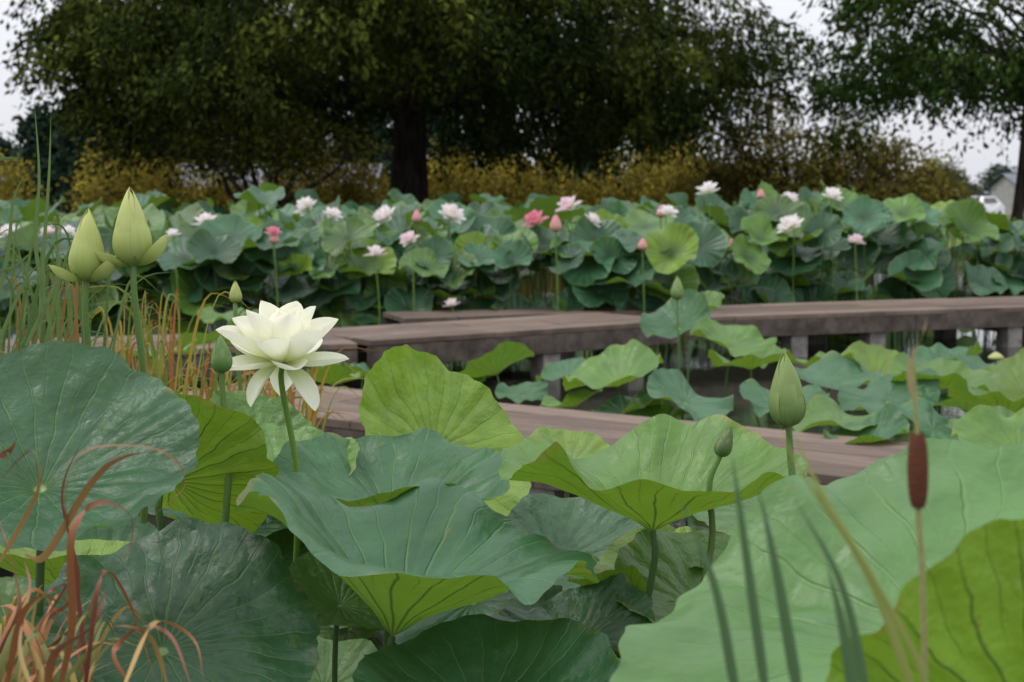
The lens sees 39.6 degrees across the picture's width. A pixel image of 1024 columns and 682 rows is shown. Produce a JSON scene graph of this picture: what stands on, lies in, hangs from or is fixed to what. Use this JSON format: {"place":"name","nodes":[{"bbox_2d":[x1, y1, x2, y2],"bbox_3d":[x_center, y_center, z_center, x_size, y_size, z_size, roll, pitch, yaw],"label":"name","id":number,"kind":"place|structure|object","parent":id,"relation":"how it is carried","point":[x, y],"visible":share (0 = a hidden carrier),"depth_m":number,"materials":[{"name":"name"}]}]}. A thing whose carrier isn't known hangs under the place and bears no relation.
{"place":"outdoors","nodes":[
{"label":"outdoors","id":0,"kind":"place"},
{"bbox_2d":[154,381,278,532],"bbox_3d":[-0.540,0.631,2.415,0.316,1.177,0.246,0,6,0],"label":"lotus leaf","id":1,"kind":"object","parent":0,"point":[233,444],"visible":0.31,"depth_m":2.31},
{"bbox_2d":[148,503,288,536],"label":"lotus leaf","id":2,"kind":"object","parent":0,"point":[270,527],"visible":0.09,"depth_m":2.60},
{"bbox_2d":[211,333,232,521],"bbox_3d":[-0.472,0.143,2.325,0.035,0.313,0.035,0,6,0],"label":"lotus bud","id":3,"kind":"object","parent":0,"point":[221,360],"visible":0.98,"depth_m":2.31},
{"bbox_2d":[229,281,242,390],"bbox_3d":[-0.617,0.497,3.275,0.042,1.275,0.050,0,6,0],"label":"lotus bud","id":4,"kind":"object","parent":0,"point":[235,295],"visible":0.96,"depth_m":3.20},
{"bbox_2d":[205,515,310,568],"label":"lotus leaf","id":5,"kind":"object","parent":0,"point":[283,539],"visible":0.06,"depth_m":2.59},
{"bbox_2d":[209,390,312,429],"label":"lotus leaf","id":6,"kind":"object","parent":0,"point":[264,409],"visible":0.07,"depth_m":3.09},
{"bbox_2d":[216,301,348,561],"bbox_3d":[-0.386,0.186,2.424,0.218,0.510,0.225,0,6,0],"label":"lotus flower","id":7,"kind":"object","parent":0,"point":[279,347],"visible":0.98,"depth_m":2.40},
{"bbox_2d":[257,422,359,475],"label":"lotus leaf","id":8,"kind":"object","parent":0,"point":[276,437],"visible":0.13,"depth_m":2.88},
{"bbox_2d":[273,427,509,645],"bbox_3d":[-0.226,0.690,2.680,0.453,1.007,0.483,0,6,0],"label":"lotus leaf","id":9,"kind":"object","parent":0,"point":[387,468],"visible":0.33,"depth_m":2.74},
{"bbox_2d":[358,344,530,515],"bbox_3d":[-0.130,0.586,2.986,0.359,1.157,0.310,0,6,0],"label":"lotus leaf","id":10,"kind":"object","parent":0,"point":[406,389],"visible":0.47,"depth_m":3.02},
{"bbox_2d":[0,179,1023,351],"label":"lotus field","id":11,"kind":"structure","parent":0,"point":[498,247],"depth_m":14.09,"materials":[{"name":"green plant"}]},
{"bbox_2d":[0,262,1023,657],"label":"water","id":12,"kind":"structure","parent":0,"point":[706,378],"depth_m":11.82,"materials":[{"name":"black liquid"}]},
{"bbox_2d":[0,539,129,585],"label":"lotus leaf","id":13,"kind":"object","parent":12,"relation":"on","point":[55,561],"visible":0.2,"depth_m":2.45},
{"bbox_2d":[0,340,199,614],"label":"lotus leaf","id":14,"kind":"object","parent":12,"relation":"on","point":[59,400],"visible":0.9,"depth_m":1.97,"materials":[{"name":"plant"}]},
{"bbox_2d":[0,437,203,681],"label":"dry grass clump","id":15,"kind":"object","parent":12,"relation":"on","point":[34,648],"visible":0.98,"depth_m":1.49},
{"bbox_2d":[1,518,320,681],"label":"lotus leaf","id":16,"kind":"object","parent":12,"relation":"on","point":[231,599],"visible":0.74,"depth_m":2.01,"materials":[{"name":"plant"}]},
{"bbox_2d":[171,319,232,383],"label":"lotus leaf","id":17,"kind":"object","parent":12,"relation":"on","point":[211,337],"visible":0.45,"depth_m":8.95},
{"bbox_2d":[197,305,245,379],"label":"lotus leaf","id":18,"kind":"object","parent":12,"relation":"on","point":[214,316],"visible":0.8,"depth_m":11.04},
{"bbox_2d":[72,285,372,430],"bbox_3d":[-0.893,0.195,4.039,1.013,0.748,1.197,0,6,0],"label":"sedge clump","id":19,"kind":"object","parent":12,"relation":"on","point":[157,367],"visible":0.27,"depth_m":3.80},
{"bbox_2d":[269,234,278,307],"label":"lotus bud","id":20,"kind":"object","parent":12,"relation":"on","point":[273,239],"visible":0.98,"depth_m":12.97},
{"bbox_2d":[293,196,316,232],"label":"lotus flower","id":21,"kind":"object","parent":12,"relation":"on","point":[303,205],"visible":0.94,"depth_m":13.61,"materials":[{"name":"white plant"}]},
{"bbox_2d":[322,207,342,227],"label":"lotus flower","id":22,"kind":"object","parent":12,"relation":"on","point":[334,213],"visible":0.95,"depth_m":14.55,"materials":[{"name":"white plant"}]},
{"bbox_2d":[306,363,361,386],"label":"lotus leaf","id":23,"kind":"object","parent":12,"relation":"on","point":[335,373],"visible":0.81,"depth_m":8.57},
{"bbox_2d":[289,552,386,681],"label":"lotus leaf","id":24,"kind":"object","parent":12,"relation":"on","point":[336,600],"visible":0.65,"depth_m":2.36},
{"bbox_2d":[0,515,675,681],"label":"lotus leaf undergrowth","id":25,"kind":"object","parent":12,"relation":"on","point":[356,643],"visible":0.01,"depth_m":3.39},
{"bbox_2d":[48,208,116,346],"bbox_3d":[-0.643,0.044,2.178,0.101,0.494,0.085,0,6,0],"label":"lotus bud","id":26,"kind":"object","parent":25,"relation":"on","point":[86,265],"visible":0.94,"depth_m":2.13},
{"bbox_2d":[0,103,183,355],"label":"green reed clump","id":27,"kind":"object","parent":25,"relation":"on","point":[42,314],"visible":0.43,"depth_m":3.11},
{"bbox_2d":[95,186,166,523],"bbox_3d":[-0.571,0.029,2.160,0.087,0.526,0.088,4,7,35],"label":"lotus bud","id":28,"kind":"object","parent":25,"relation":"on","point":[133,246],"visible":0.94,"depth_m":2.13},
{"bbox_2d":[768,351,805,475],"bbox_3d":[0.381,0.266,1.970,0.052,0.505,0.082,0,6,0],"label":"lotus bud","id":29,"kind":"object","parent":25,"relation":"attached to","point":[786,401],"visible":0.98,"depth_m":1.95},
{"bbox_2d":[341,362,369,389],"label":"lotus leaf","id":30,"kind":"object","parent":12,"relation":"on","point":[362,367],"visible":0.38,"depth_m":9.40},
{"bbox_2d":[363,245,386,324],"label":"lotus flower","id":31,"kind":"object","parent":12,"relation":"on","point":[375,250],"visible":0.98,"depth_m":12.97,"materials":[{"name":"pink plant"}]},
{"bbox_2d":[372,204,394,229],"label":"lotus flower","id":32,"kind":"object","parent":12,"relation":"on","point":[383,213],"visible":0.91,"depth_m":14.00,"materials":[{"name":"white plant"}]},
{"bbox_2d":[399,230,419,311],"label":"lotus flower","id":33,"kind":"object","parent":12,"relation":"on","point":[407,238],"visible":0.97,"depth_m":12.97,"materials":[{"name":"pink plant"}]},
{"bbox_2d":[233,472,598,645],"bbox_3d":[-0.139,0.715,2.183,0.541,1.055,0.620,0,6,0],"label":"lotus leaf","id":34,"kind":"object","parent":12,"relation":"on","point":[410,557],"visible":0.99,"depth_m":2.26,"materials":[{"name":"plant"}]},
{"bbox_2d":[438,203,465,241],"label":"lotus flower","id":35,"kind":"object","parent":12,"relation":"on","point":[452,212],"visible":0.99,"depth_m":14.04,"materials":[{"name":"white plant"}]},
{"bbox_2d":[352,614,619,681],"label":"lotus leaf","id":36,"kind":"object","parent":12,"relation":"on","point":[477,648],"visible":0.99,"depth_m":2.06,"materials":[{"name":"plant"}]},
{"bbox_2d":[459,341,533,399],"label":"lotus leaf","id":37,"kind":"object","parent":12,"relation":"on","point":[499,358],"visible":0.88,"depth_m":8.56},
{"bbox_2d":[495,380,547,404],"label":"lotus leaf","id":38,"kind":"object","parent":12,"relation":"on","point":[522,392],"visible":0.96,"depth_m":8.07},
{"bbox_2d":[522,209,548,299],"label":"lotus flower","id":39,"kind":"object","parent":12,"relation":"on","point":[532,218],"visible":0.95,"depth_m":13.84,"materials":[{"name":"pink plant"}]},
{"bbox_2d":[550,214,561,311],"bbox_3d":[0.399,-0.490,13.015,0.115,1.348,0.117,0,6,0],"label":"lotus bud","id":40,"kind":"object","parent":12,"relation":"on","point":[555,225],"visible":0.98,"depth_m":12.94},
{"bbox_2d":[535,357,585,408],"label":"lotus leaf","id":41,"kind":"object","parent":12,"relation":"on","point":[553,371],"visible":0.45,"depth_m":8.35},
{"bbox_2d":[556,195,581,229],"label":"lotus flower","id":42,"kind":"object","parent":12,"relation":"on","point":[566,203],"visible":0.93,"depth_m":14.77,"materials":[{"name":"pink plant"}]},
{"bbox_2d":[540,388,602,409],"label":"lotus leaf","id":43,"kind":"object","parent":12,"relation":"on","point":[576,398],"visible":0.92,"depth_m":7.39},
{"bbox_2d":[562,339,663,394],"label":"lotus leaf","id":44,"kind":"object","parent":12,"relation":"on","point":[616,365],"visible":0.96,"depth_m":7.38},
{"bbox_2d":[591,390,660,413],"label":"lotus leaf","id":45,"kind":"object","parent":12,"relation":"on","point":[618,404],"visible":0.7,"depth_m":7.16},
{"bbox_2d":[637,238,647,312],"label":"lotus bud","id":46,"kind":"object","parent":12,"relation":"in","point":[642,245],"visible":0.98,"depth_m":12.98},
{"bbox_2d":[499,414,806,597],"bbox_3d":[0.233,0.681,2.425,0.512,1.077,0.501,0,6,0],"label":"lotus leaf","id":47,"kind":"object","parent":12,"relation":"on","point":[647,473],"visible":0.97,"depth_m":2.47,"materials":[{"name":"plant"}]},
{"bbox_2d":[625,397,693,420],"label":"lotus leaf","id":48,"kind":"object","parent":12,"relation":"on","point":[665,407],"visible":0.18,"depth_m":7.04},
{"bbox_2d":[640,289,710,407],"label":"lotus leaf","id":49,"kind":"object","parent":12,"relation":"on","point":[693,307],"visible":0.85,"depth_m":9.66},
{"bbox_2d":[671,276,683,408],"bbox_3d":[1.023,0.091,8.850,0.081,1.001,0.082,0,6,0],"label":"lotus bud","id":50,"kind":"object","parent":12,"relation":"on","point":[677,292],"visible":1,"depth_m":8.79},
{"bbox_2d":[647,367,733,421],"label":"lotus leaf","id":51,"kind":"object","parent":12,"relation":"on","point":[673,385],"visible":0.92,"depth_m":6.98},
{"bbox_2d":[687,291,724,382],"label":"lotus leaf","id":52,"kind":"object","parent":12,"relation":"on","point":[714,299],"visible":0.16,"depth_m":10.59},
{"bbox_2d":[695,181,719,221],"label":"lotus flower","id":53,"kind":"object","parent":12,"relation":"on","point":[708,187],"visible":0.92,"depth_m":14.63,"materials":[{"name":"white plant"}]},
{"bbox_2d":[690,317,776,397],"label":"lotus leaf","id":54,"kind":"object","parent":12,"relation":"on","point":[738,340],"visible":0.89,"depth_m":8.90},
{"bbox_2d":[707,345,791,427],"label":"lotus leaf","id":55,"kind":"object","parent":12,"relation":"on","point":[772,353],"visible":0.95,"depth_m":8.01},
{"bbox_2d":[739,378,829,429],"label":"lotus leaf","id":56,"kind":"object","parent":12,"relation":"on","point":[754,392],"visible":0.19,"depth_m":7.02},
{"bbox_2d":[777,213,803,291],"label":"lotus flower","id":57,"kind":"object","parent":12,"relation":"on","point":[789,223],"visible":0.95,"depth_m":14.56,"materials":[{"name":"white plant"}]},
{"bbox_2d":[679,320,926,681],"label":"green reed clump","id":58,"kind":"object","parent":12,"relation":"in","point":[891,619],"visible":0.99,"depth_m":0.90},
{"bbox_2d":[790,351,824,384],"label":"lotus leaf","id":59,"kind":"object","parent":12,"relation":"on","point":[815,358],"visible":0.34,"depth_m":9.43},
{"bbox_2d":[609,438,1023,681],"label":"lotus leaf","id":60,"kind":"object","parent":12,"relation":"on","point":[972,486],"visible":0.45,"depth_m":1.48,"materials":[{"name":"plant"}]},
{"bbox_2d":[821,187,842,335],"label":"lotus flower","id":61,"kind":"object","parent":12,"relation":"on","point":[833,192],"visible":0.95,"depth_m":14.80,"materials":[{"name":"white plant"}]},
{"bbox_2d":[792,394,879,431],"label":"lotus leaf","id":62,"kind":"object","parent":12,"relation":"on","point":[822,410],"visible":0.75,"depth_m":6.44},
{"bbox_2d":[794,350,882,431],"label":"lotus leaf","id":63,"kind":"object","parent":12,"relation":"on","point":[832,369],"visible":0.84,"depth_m":8.19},
{"bbox_2d":[847,233,865,339],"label":"lotus flower","id":64,"kind":"object","parent":12,"relation":"on","point":[855,238],"visible":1,"depth_m":14.38,"materials":[{"name":"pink plant"}]},
{"bbox_2d":[823,403,909,443],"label":"lotus leaf","id":65,"kind":"object","parent":12,"relation":"on","point":[889,420],"visible":0.72,"depth_m":6.12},
{"bbox_2d":[841,341,898,415],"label":"lotus leaf","id":66,"kind":"object","parent":12,"relation":"on","point":[873,358],"visible":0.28,"depth_m":8.59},
{"bbox_2d":[838,368,939,439],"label":"lotus leaf","id":67,"kind":"object","parent":12,"relation":"on","point":[870,398],"visible":0.59,"depth_m":7.09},
{"bbox_2d":[907,365,928,681],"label":"cattail","id":68,"kind":"object","parent":12,"relation":"in","point":[917,469],"visible":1,"depth_m":0.99,"materials":[{"name":"seed fluff"},{"name":"plant stem"},{"name":"leaf"}]},
{"bbox_2d":[886,393,958,439],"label":"lotus leaf","id":69,"kind":"object","parent":12,"relation":"on","point":[933,423],"visible":0.66,"depth_m":6.47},
{"bbox_2d":[825,519,1023,681],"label":"lotus leaf","id":70,"kind":"object","parent":12,"relation":"on","point":[975,601],"visible":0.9,"depth_m":1.07,"materials":[{"name":"plant"}]},
{"bbox_2d":[886,352,1000,413],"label":"lotus leaf","id":71,"kind":"object","parent":12,"relation":"on","point":[950,372],"visible":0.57,"depth_m":7.33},
{"bbox_2d":[920,387,973,412],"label":"lotus leaf","id":72,"kind":"object","parent":12,"relation":"on","point":[946,400],"visible":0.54,"depth_m":6.89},
{"bbox_2d":[914,341,982,406],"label":"lotus leaf","id":73,"kind":"object","parent":12,"relation":"on","point":[928,354],"visible":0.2,"depth_m":9.73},
{"bbox_2d":[949,353,1001,369],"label":"lotus leaf","id":74,"kind":"object","parent":12,"relation":"on","point":[974,362],"visible":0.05,"depth_m":8.25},
{"bbox_2d":[946,406,1014,428],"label":"lotus leaf","id":75,"kind":"object","parent":12,"relation":"on","point":[1004,411],"visible":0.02,"depth_m":5.90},
{"bbox_2d":[947,378,1023,412],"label":"lotus leaf","id":76,"kind":"object","parent":12,"relation":"on","point":[961,389],"visible":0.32,"depth_m":6.41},
{"bbox_2d":[951,405,1023,447],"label":"lotus leaf","id":77,"kind":"object","parent":12,"relation":"on","point":[986,426],"visible":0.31,"depth_m":5.46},
{"bbox_2d":[972,347,1023,400],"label":"lotus leaf","id":78,"kind":"object","parent":12,"relation":"on","point":[1011,386],"visible":0.53,"depth_m":7.58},
{"bbox_2d":[0,0,1023,194],"label":"sky","id":79,"kind":"structure","parent":0,"point":[974,162],"materials":[{"name":"white"}]},
{"bbox_2d":[524,426,609,497],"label":"lotus leaf","id":80,"kind":"object","parent":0,"point":[578,444],"visible":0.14,"depth_m":3.75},
{"bbox_2d":[491,573,654,646],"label":"lotus leaf","id":81,"kind":"object","parent":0,"point":[597,606],"visible":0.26,"depth_m":2.43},
{"bbox_2d":[506,493,642,586],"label":"lotus leaf","id":82,"kind":"object","parent":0,"point":[581,524],"visible":0.25,"depth_m":3.04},
{"bbox_2d":[567,551,645,591],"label":"lotus leaf","id":83,"kind":"object","parent":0,"point":[633,574],"visible":0.16,"depth_m":2.46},
{"bbox_2d":[324,219,1009,264],"bbox_3d":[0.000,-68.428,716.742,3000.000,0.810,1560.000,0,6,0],"label":"ground","id":84,"kind":"structure","parent":0,"point":[954,261],"depth_m":32.41,"materials":[{"name":"green plant"}]},
{"bbox_2d":[0,148,61,206],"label":"yellowing shrub","id":85,"kind":"object","parent":84,"relation":"on","point":[7,190],"visible":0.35,"depth_m":44.67,"materials":[{"name":"yellow plant"}]},
{"bbox_2d":[51,123,195,215],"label":"yellowing shrub","id":86,"kind":"object","parent":84,"relation":"on","point":[107,190],"visible":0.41,"depth_m":42.27,"materials":[{"name":"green plant"}]},
{"bbox_2d":[111,157,206,208],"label":"yellowing shrub","id":87,"kind":"object","parent":84,"relation":"on","point":[165,188],"visible":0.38,"depth_m":41.44,"materials":[{"name":"yellow plant"}]},
{"bbox_2d":[5,334,356,378],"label":"boardwalk","id":88,"kind":"structure","parent":84,"relation":"on","point":[332,344],"depth_m":10.09,"materials":[{"name":"wood"}]},
{"bbox_2d":[186,165,250,213],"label":"yellowing shrub","id":89,"kind":"object","parent":84,"relation":"on","point":[219,198],"visible":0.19,"depth_m":43.31,"materials":[{"name":"yellow plant"}]},
{"bbox_2d":[161,163,387,205],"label":"garden house","id":90,"kind":"structure","parent":84,"relation":"on","point":[261,173],"depth_m":50.50,"materials":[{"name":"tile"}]},
{"bbox_2d":[154,83,397,206],"bbox_3d":[-5.185,-3.596,30.191,4.882,4.211,3.512,5,7,39],"label":"plum tree","id":91,"kind":"object","parent":84,"relation":"on","point":[285,162],"visible":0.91,"depth_m":30.22,"materials":[{"name":"green plant"}]},
{"bbox_2d":[248,145,341,208],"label":"yellowing shrub","id":92,"kind":"object","parent":84,"relation":"on","point":[296,186],"visible":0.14,"depth_m":43.29,"materials":[{"name":"yellow plant"}]},
{"bbox_2d":[308,139,390,205],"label":"yellowing shrub","id":93,"kind":"object","parent":84,"relation":"on","point":[357,195],"visible":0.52,"depth_m":42.32,"materials":[{"name":"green plant"}]},
{"bbox_2d":[0,0,833,204],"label":"bald cypress tree","id":94,"kind":"object","parent":84,"relation":"on","point":[139,63],"visible":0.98,"depth_m":29.62,"materials":[{"name":"green plant"}]},
{"bbox_2d":[385,134,503,203],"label":"yellowing shrub","id":95,"kind":"object","parent":84,"relation":"on","point":[435,193],"visible":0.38,"depth_m":44.49,"materials":[{"name":"green plant"}]},
{"bbox_2d":[326,313,679,377],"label":"boardwalk","id":96,"kind":"structure","parent":84,"relation":"on","point":[545,339],"depth_m":11.34,"materials":[{"name":"wood"}]},
{"bbox_2d":[0,83,1016,213],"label":"distant trees","id":97,"kind":"object","parent":84,"relation":"on","point":[27,151],"visible":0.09,"depth_m":58.71,"materials":[{"name":"green plant"}]},
{"bbox_2d":[383,307,654,324],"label":"boardwalk","id":98,"kind":"structure","parent":84,"relation":"on","point":[416,317],"depth_m":12.91,"materials":[{"name":"wood"}]},
{"bbox_2d":[477,149,591,206],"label":"yellowing shrub","id":99,"kind":"object","parent":84,"relation":"on","point":[532,177],"visible":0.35,"depth_m":45.17,"materials":[{"name":"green plant"}]},
{"bbox_2d":[180,382,908,497],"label":"boardwalk","id":100,"kind":"structure","parent":84,"relation":"on","point":[830,460],"depth_m":6.31,"materials":[{"name":"wood"}]},
{"bbox_2d":[539,168,632,206],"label":"yellowing shrub","id":101,"kind":"object","parent":84,"relation":"on","point":[582,192],"visible":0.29,"depth_m":44.29,"materials":[{"name":"yellow plant"}]},
{"bbox_2d":[581,143,690,206],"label":"yellowing shrub","id":102,"kind":"object","parent":84,"relation":"on","point":[639,172],"visible":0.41,"depth_m":43.37,"materials":[{"name":"green plant"}]},
{"bbox_2d":[634,134,736,205],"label":"yellowing shrub","id":103,"kind":"object","parent":84,"relation":"on","point":[677,185],"visible":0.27,"depth_m":41.33,"materials":[{"name":"yellow plant"}]},
{"bbox_2d":[679,118,801,205],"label":"olive shrub","id":104,"kind":"object","parent":84,"relation":"on","point":[715,170],"visible":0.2,"depth_m":38.32,"materials":[{"name":"green plant"}]},
{"bbox_2d":[693,84,910,205],"bbox_3d":[7.511,-4.690,37.971,6.101,4.502,5.375,0,6,0],"label":"olive shrub","id":105,"kind":"object","parent":84,"relation":"on","point":[784,157],"visible":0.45,"depth_m":37.02,"materials":[{"name":"green plant"}]},
{"bbox_2d":[635,296,1023,357],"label":"boardwalk","id":106,"kind":"structure","parent":84,"relation":"on","point":[796,329],"depth_m":13.33,"materials":[{"name":"wood"}]},
{"bbox_2d":[776,120,973,203],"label":"olive shrub","id":107,"kind":"object","parent":84,"relation":"on","point":[881,189],"visible":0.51,"depth_m":36.20,"materials":[{"name":"green plant"}]},
{"bbox_2d":[737,0,1023,254],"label":"bald cypress tree","id":108,"kind":"object","parent":84,"relation":"on","point":[921,64],"visible":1,"depth_m":24.14,"materials":[{"name":"green plant"}]},
{"bbox_2d":[885,137,994,212],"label":"olive shrub","id":109,"kind":"object","parent":84,"relation":"on","point":[936,165],"visible":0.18,"depth_m":37.35,"materials":[{"name":"green plant"}]},
{"bbox_2d":[971,196,1004,213],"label":"parked car","id":110,"kind":"object","parent":84,"relation":"on","point":[992,201],"visible":0.15,"depth_m":79.47,"materials":[{"name":"paint"}]},
{"bbox_2d":[986,173,1016,218],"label":"garden house","id":111,"kind":"structure","parent":84,"relation":"on","point":[1003,185],"depth_m":99.44,"materials":[{"name":"paint"}]},
{"bbox_2d":[614,528,729,622],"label":"lotus leaf","id":112,"kind":"object","parent":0,"point":[677,575],"visible":0.16,"depth_m":2.54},
{"bbox_2d":[700,425,732,582],"bbox_3d":[0.327,0.306,2.341,0.068,0.339,0.029,0,6,0],"label":"lotus bud","id":113,"kind":"object","parent":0,"point":[723,446],"visible":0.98,"depth_m":2.33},
{"bbox_2d":[693,477,812,534],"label":"lotus leaf","id":114,"kind":"object","parent":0,"point":[726,518],"visible":0.08,"depth_m":2.75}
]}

